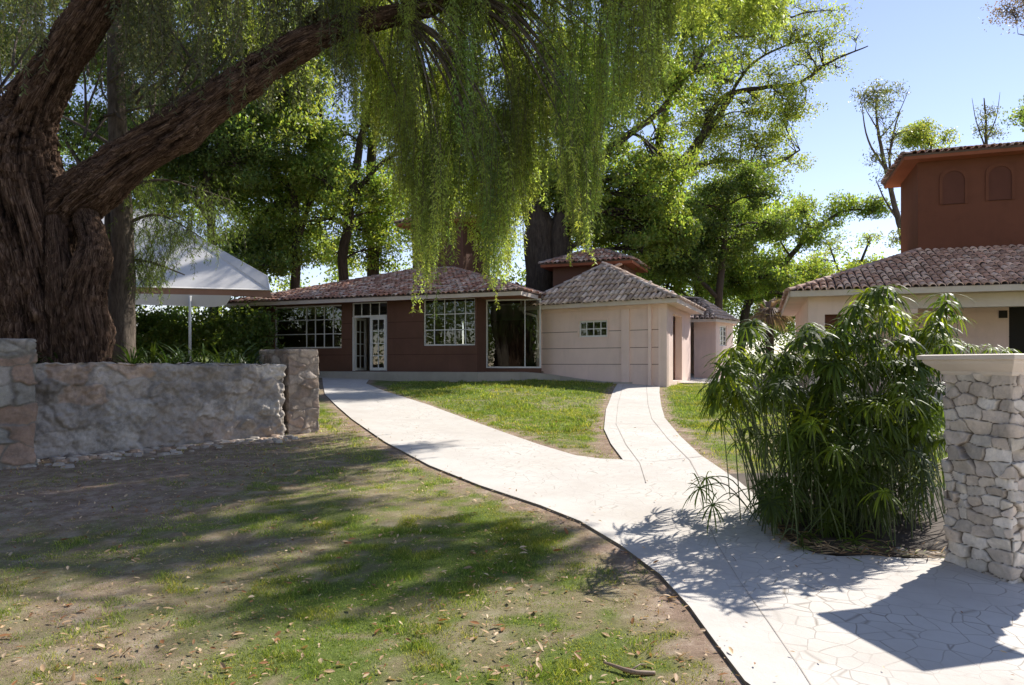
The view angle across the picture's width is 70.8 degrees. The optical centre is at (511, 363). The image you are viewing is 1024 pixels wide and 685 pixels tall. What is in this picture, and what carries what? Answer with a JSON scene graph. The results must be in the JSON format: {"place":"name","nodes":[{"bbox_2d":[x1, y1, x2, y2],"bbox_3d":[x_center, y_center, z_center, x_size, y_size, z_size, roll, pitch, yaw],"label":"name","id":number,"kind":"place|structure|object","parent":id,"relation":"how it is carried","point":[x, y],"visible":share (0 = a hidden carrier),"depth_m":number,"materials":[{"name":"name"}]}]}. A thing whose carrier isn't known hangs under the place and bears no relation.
{"place":"outdoors","nodes":[
{"label":"outdoors","id":0,"kind":"place"},
{"bbox_2d":[0,346,947,684],"bbox_3d":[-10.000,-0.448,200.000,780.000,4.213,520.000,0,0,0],"label":"ground","id":1,"kind":"structure","parent":0,"point":[682,618],"depth_m":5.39,"materials":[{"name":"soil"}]},
{"bbox_2d":[0,338,37,469],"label":"stone pier","id":2,"kind":"structure","parent":1,"relation":"on","point":[18,403],"depth_m":9.53,"materials":[{"name":"grey stone"}]},
{"bbox_2d":[0,0,214,180],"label":"broadleaf tree","id":3,"kind":"object","parent":1,"relation":"on","point":[78,155],"visible":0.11,"depth_m":30.01,"materials":[{"name":"green plant"}]},
{"bbox_2d":[34,361,286,458],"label":"retaining wall","id":4,"kind":"structure","parent":1,"relation":"on","point":[91,407],"depth_m":11.16,"materials":[{"name":"stone"}]},
{"bbox_2d":[33,435,297,468],"bbox_3d":[-5.376,1.310,10.713,4.736,0.178,1.218,0,0,-42],"label":"rubble","id":5,"kind":"object","parent":1,"relation":"on","point":[77,457],"visible":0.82,"depth_m":10.70,"materials":[{"name":"stone"}]},
{"bbox_2d":[99,0,323,362],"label":"broadleaf tree","id":6,"kind":"object","parent":1,"relation":"on","point":[240,140],"visible":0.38,"depth_m":31.59,"materials":[{"name":"green plant"}]},
{"bbox_2d":[187,16,363,288],"bbox_3d":[-11.514,-8.338,34.489,9.659,17.753,7.252,0,0,43],"label":"broadleaf tree","id":7,"kind":"object","parent":1,"relation":"on","point":[312,177],"visible":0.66,"depth_m":33.51,"materials":[{"name":"green plant"}]},
{"bbox_2d":[259,349,319,434],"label":"stone pier","id":8,"kind":"structure","parent":1,"relation":"on","point":[300,407],"depth_m":12.93,"materials":[{"name":"grey stone"}]},
{"bbox_2d":[263,1,436,280],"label":"broadleaf tree","id":9,"kind":"object","parent":1,"relation":"on","point":[376,226],"visible":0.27,"depth_m":37.08,"materials":[{"name":"green plant"}]},
{"bbox_2d":[347,74,392,275],"bbox_3d":[-6.996,-9.413,39.723,3.884,19.402,5.678,0,0,-18],"label":"ivy clad tree","id":10,"kind":"object","parent":1,"relation":"on","point":[371,158],"visible":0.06,"depth_m":39.73,"materials":[{"name":"green plant"}]},
{"bbox_2d":[302,95,475,274],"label":"tree","id":11,"kind":"object","parent":1,"relation":"on","point":[330,247],"visible":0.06,"depth_m":44.71,"materials":[{"name":"green plant"}]},
{"bbox_2d":[225,208,649,372],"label":"long house","id":12,"kind":"structure","parent":1,"relation":"on","point":[370,323],"depth_m":29.04,"materials":[{"name":"brown paint"}]},
{"bbox_2d":[275,305,340,348],"bbox_3d":[-8.267,-1.496,29.284,3.378,1.724,0.060,0,0,23],"label":"window","id":13,"kind":"structure","parent":12,"relation":"in","point":[324,306],"depth_m":29.19,"materials":[{"name":"white paint"}]},
{"bbox_2d":[355,318,366,369],"bbox_3d":[-6.068,-0.790,28.803,0.060,2.080,0.750,0,0,24],"label":"door","id":14,"kind":"structure","parent":12,"relation":"in","point":[356,319],"depth_m":28.78,"materials":[{"name":"white paint"}]},
{"bbox_2d":[370,317,386,369],"bbox_3d":[-5.184,-0.790,27.955,0.751,2.080,0.060,0,0,23],"label":"door","id":15,"kind":"structure","parent":12,"relation":"in","point":[371,318],"depth_m":27.93,"materials":[{"name":"white paint"}]},
{"bbox_2d":[424,298,474,345],"bbox_3d":[-2.305,-1.563,26.756,2.171,1.757,0.060,0,0,23],"label":"window","id":16,"kind":"structure","parent":12,"relation":"in","point":[455,313],"depth_m":26.82,"materials":[{"name":"white paint"}]},
{"bbox_2d":[135,286,794,363],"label":"undergrowth","id":17,"kind":"object","parent":1,"relation":"on","point":[247,328],"visible":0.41,"depth_m":27.98,"materials":[{"name":"green plant"}]},
{"bbox_2d":[57,101,900,345],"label":"wood","id":18,"kind":"object","parent":1,"relation":"on","point":[335,278],"visible":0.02,"depth_m":66.66,"materials":[{"name":"green plant"}]},
{"bbox_2d":[0,417,1013,684],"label":"leaf litter","id":19,"kind":"object","parent":1,"relation":"on","point":[264,661],"visible":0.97,"depth_m":4.73,"materials":[{"name":"brown plant"}]},
{"bbox_2d":[418,0,753,366],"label":"old tree","id":20,"kind":"object","parent":1,"relation":"on","point":[638,212],"visible":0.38,"depth_m":32.50,"materials":[{"name":"green plant"}]},
{"bbox_2d":[517,261,705,386],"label":"pink wing","id":21,"kind":"structure","parent":1,"relation":"on","point":[604,321],"depth_m":25.50,"materials":[{"name":"paint"}]},
{"bbox_2d":[579,320,606,336],"bbox_3d":[2.920,-1.254,25.671,1.156,0.587,0.060,0,0,36],"label":"window","id":22,"kind":"structure","parent":21,"relation":"in","point":[580,322],"depth_m":25.66,"materials":[{"name":"white paint"}]},
{"bbox_2d":[603,661,655,675],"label":"fallen branch","id":23,"kind":"object","parent":1,"relation":"on","point":[632,671],"visible":1,"depth_m":3.65,"materials":[{"name":"beige wood"}]},
{"bbox_2d":[682,296,739,377],"bbox_3d":[9.371,-1.117,34.264,3.963,4.234,6.487,0,0,0],"label":"annex","id":24,"kind":"object","parent":1,"relation":"on","point":[711,329],"visible":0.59,"depth_m":31.90,"materials":[{"name":"beige paint"}]},
{"bbox_2d":[720,326,725,345],"bbox_3d":[9.418,-1.257,32.315,0.060,0.898,0.809,0,0,38],"label":"window","id":25,"kind":"structure","parent":24,"relation":"in","point":[724,331],"depth_m":32.54,"materials":[{"name":"white paint"}]},
{"bbox_2d":[637,183,800,312],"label":"broadleaf tree","id":26,"kind":"object","parent":1,"relation":"on","point":[744,280],"visible":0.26,"depth_m":41.40,"materials":[{"name":"green plant"}]},
{"bbox_2d":[639,158,802,309],"bbox_3d":[10.178,-4.562,35.974,8.821,10.940,6.689,0,0,0],"label":"broadleaf tree","id":27,"kind":"object","parent":1,"relation":"on","point":[714,211],"visible":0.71,"depth_m":35.08,"materials":[{"name":"green plant"}]},
{"bbox_2d":[612,0,872,278],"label":"spreading tree","id":28,"kind":"object","parent":1,"relation":"on","point":[708,122],"visible":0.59,"depth_m":49.41,"materials":[{"name":"green plant"}]},
{"bbox_2d":[743,297,794,373],"bbox_3d":[10.749,-1.046,30.009,2.610,3.625,2.444,0,0,0],"label":"dead palm","id":29,"kind":"object","parent":1,"relation":"on","point":[769,311],"visible":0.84,"depth_m":29.83,"materials":[{"name":"brown plant"}]},
{"bbox_2d":[740,375,801,389],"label":"planter wall","id":30,"kind":"structure","parent":1,"relation":"on","point":[800,383],"depth_m":24.42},
{"bbox_2d":[730,189,900,364],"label":"arching tree","id":31,"kind":"object","parent":1,"relation":"on","point":[810,236],"visible":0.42,"depth_m":45.80,"materials":[{"name":"green plant"}]},
{"bbox_2d":[730,473,947,557],"bbox_3d":[3.700,1.468,7.537,3.000,0.130,3.726,0,0,0],"label":"planting bed","id":32,"kind":"object","parent":1,"relation":"on","point":[932,535],"visible":0.18,"depth_m":6.31,"materials":[{"name":"soil"}]},
{"bbox_2d":[746,496,944,561],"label":"bed litter","id":33,"kind":"object","parent":32,"relation":"on","point":[876,551],"visible":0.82,"depth_m":5.88,"materials":[{"name":"brown plant"}]},
{"bbox_2d":[681,284,1019,551],"bbox_3d":[3.188,0.501,7.218,3.838,2.593,2.580,0,0,-40],"label":"umbrella papyrus","id":34,"kind":"object","parent":32,"relation":"on","point":[819,440],"visible":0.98,"depth_m":6.38,"materials":[{"name":"green plant"}]},
{"bbox_2d":[892,547,908,553],"bbox_3d":[3.150,1.531,5.858,0.142,0.077,0.145,0,0,0],"label":"stone","id":35,"kind":"object","parent":32,"relation":"on","point":[898,548],"visible":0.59,"depth_m":5.82,"materials":[{"name":"grey stone"}]},
{"bbox_2d":[794,224,883,283],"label":"broadleaf tree","id":36,"kind":"object","parent":1,"relation":"on","point":[849,265],"visible":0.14,"depth_m":54.92,"materials":[{"name":"green plant"}]},
{"bbox_2d":[848,76,918,247],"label":"bare tree","id":37,"kind":"object","parent":1,"relation":"on","point":[895,211],"visible":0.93,"depth_m":41.83,"materials":[{"name":"grey plant"}]},
{"bbox_2d":[778,141,1023,402],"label":"tower house","id":38,"kind":"structure","parent":1,"relation":"on","point":[962,220],"depth_m":22.35,"materials":[{"name":"tile"}]},
{"bbox_2d":[939,167,967,204],"bbox_3d":[14.079,-5.687,22.953,0.794,1.163,0.035,0,0,19],"label":"blind window","id":39,"kind":"structure","parent":38,"relation":"in","point":[953,182],"depth_m":22.97,"materials":[{"name":"paint"}]},
{"bbox_2d":[985,162,1014,200],"bbox_3d":[15.281,-5.725,22.537,0.794,1.175,0.035,0,0,19],"label":"blind window","id":40,"kind":"structure","parent":38,"relation":"in","point":[999,177],"depth_m":22.54,"materials":[{"name":"paint"}]},
{"bbox_2d":[1009,307,1023,353],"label":"door","id":41,"kind":"structure","parent":38,"relation":"in","point":[1016,314],"depth_m":21.44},
{"bbox_2d":[888,117,963,150],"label":"round tree","id":42,"kind":"object","parent":1,"relation":"on","point":[924,137],"visible":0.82,"depth_m":51.28,"materials":[{"name":"green plant"}]},
{"bbox_2d":[970,94,1009,143],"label":"bare tree","id":43,"kind":"object","parent":1,"relation":"on","point":[991,132],"visible":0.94,"depth_m":47.92,"materials":[{"name":"grey plant"}]},
{"bbox_2d":[980,0,1023,35],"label":"bare tree","id":44,"kind":"object","parent":1,"relation":"on","point":[1012,12],"visible":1,"depth_m":20.09,"materials":[{"name":"grey plant"}]},
{"bbox_2d":[998,95,1023,131],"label":"broadleaf tree","id":45,"kind":"object","parent":1,"relation":"on","point":[1019,116],"visible":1,"depth_m":44.23,"materials":[{"name":"green plant"}]},
{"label":"raised bed","id":46,"kind":"structure","parent":1,"relation":"on","visible":0},
{"bbox_2d":[39,352,59,362],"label":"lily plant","id":47,"kind":"object","parent":46,"relation":"on","point":[56,356],"visible":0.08,"depth_m":11.45,"materials":[{"name":"green plant"}]},
{"bbox_2d":[105,342,152,363],"bbox_3d":[-6.554,-0.018,12.247,1.532,0.813,1.663,0,0,17],"label":"lily plant","id":48,"kind":"object","parent":46,"relation":"on","point":[134,360],"visible":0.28,"depth_m":12.13,"materials":[{"name":"green plant"}]},
{"bbox_2d":[117,339,178,362],"bbox_3d":[-6.422,-0.067,12.751,1.629,0.737,1.679,0,0,0],"label":"lily plant","id":49,"kind":"object","parent":46,"relation":"on","point":[153,350],"visible":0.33,"depth_m":12.46,"materials":[{"name":"green plant"}]},
{"bbox_2d":[62,10,253,362],"bbox_3d":[-7.612,-3.907,14.095,5.286,8.693,1.828,0,0,0],"label":"she oak","id":50,"kind":"object","parent":46,"relation":"on","point":[119,223],"visible":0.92,"depth_m":13.63,"materials":[{"name":"green plant"}]},
{"bbox_2d":[122,343,210,363],"bbox_3d":[-6.086,-0.006,12.590,1.621,0.780,1.735,0,0,0],"label":"lily plant","id":51,"kind":"object","parent":46,"relation":"on","point":[172,358],"visible":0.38,"depth_m":12.54,"materials":[{"name":"green plant"}]},
{"bbox_2d":[102,209,271,361],"bbox_3d":[-15.447,-2.810,25.225,15.194,6.220,8.550,0,0,0],"label":"marquee","id":52,"kind":"object","parent":46,"relation":"on","point":[224,282],"visible":0.38,"depth_m":23.43,"materials":[{"name":"white fabric"}]},
{"bbox_2d":[149,342,228,362],"bbox_3d":[-5.758,0.009,12.769,1.800,0.803,1.744,0,0,0],"label":"lily plant","id":53,"kind":"object","parent":46,"relation":"on","point":[179,357],"visible":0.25,"depth_m":12.74,"materials":[{"name":"green plant"}]},
{"bbox_2d":[172,343,230,363],"bbox_3d":[-5.601,-0.015,13.005,1.474,0.751,1.958,0,0,0],"label":"lily plant","id":54,"kind":"object","parent":46,"relation":"on","point":[203,356],"visible":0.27,"depth_m":12.80,"materials":[{"name":"green plant"}]},
{"bbox_2d":[192,339,244,363],"bbox_3d":[-5.373,-0.032,13.232,1.480,0.825,1.654,0,0,-38],"label":"lily plant","id":55,"kind":"object","parent":46,"relation":"on","point":[223,360],"visible":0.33,"depth_m":13.08,"materials":[{"name":"green plant"}]},
{"bbox_2d":[209,342,271,363],"bbox_3d":[-5.178,0.007,13.407,1.540,0.869,1.770,0,0,0],"label":"lily plant","id":56,"kind":"object","parent":46,"relation":"on","point":[234,356],"visible":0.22,"depth_m":13.24,"materials":[{"name":"green plant"}]},
{"bbox_2d":[214,340,270,364],"bbox_3d":[-4.943,-0.046,13.422,1.639,0.775,1.724,0,0,12],"label":"lily plant","id":57,"kind":"object","parent":46,"relation":"on","point":[243,359],"visible":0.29,"depth_m":13.31,"materials":[{"name":"green plant"}]},
{"bbox_2d":[0,0,795,363],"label":"pepper tree","id":58,"kind":"object","parent":46,"relation":"on","point":[56,260],"visible":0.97,"depth_m":13.05,"materials":[{"name":"green plant"}]},
{"bbox_2d":[318,371,631,383],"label":"terrace","id":59,"kind":"structure","parent":0,"point":[439,376],"depth_m":25.68,"materials":[{"name":"grey concrete"}]},
{"bbox_2d":[0,0,1023,353],"label":"sky","id":60,"kind":"structure","parent":0,"point":[942,50],"materials":[{"name":"blue"}]},
{"bbox_2d":[322,378,1023,684],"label":"path","id":61,"kind":"structure","parent":0,"point":[844,620],"depth_m":5.46,"materials":[{"name":"grey concrete"}]},
{"bbox_2d":[680,373,763,383],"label":"forecourt","id":62,"kind":"structure","parent":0,"point":[693,379],"depth_m":29.07,"materials":[{"name":"grey concrete"}]},
{"bbox_2d":[917,354,1023,583],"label":"gate pillar","id":63,"kind":"structure","parent":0,"point":[982,463],"depth_m":5.27,"materials":[{"name":"stone"}]}
]}

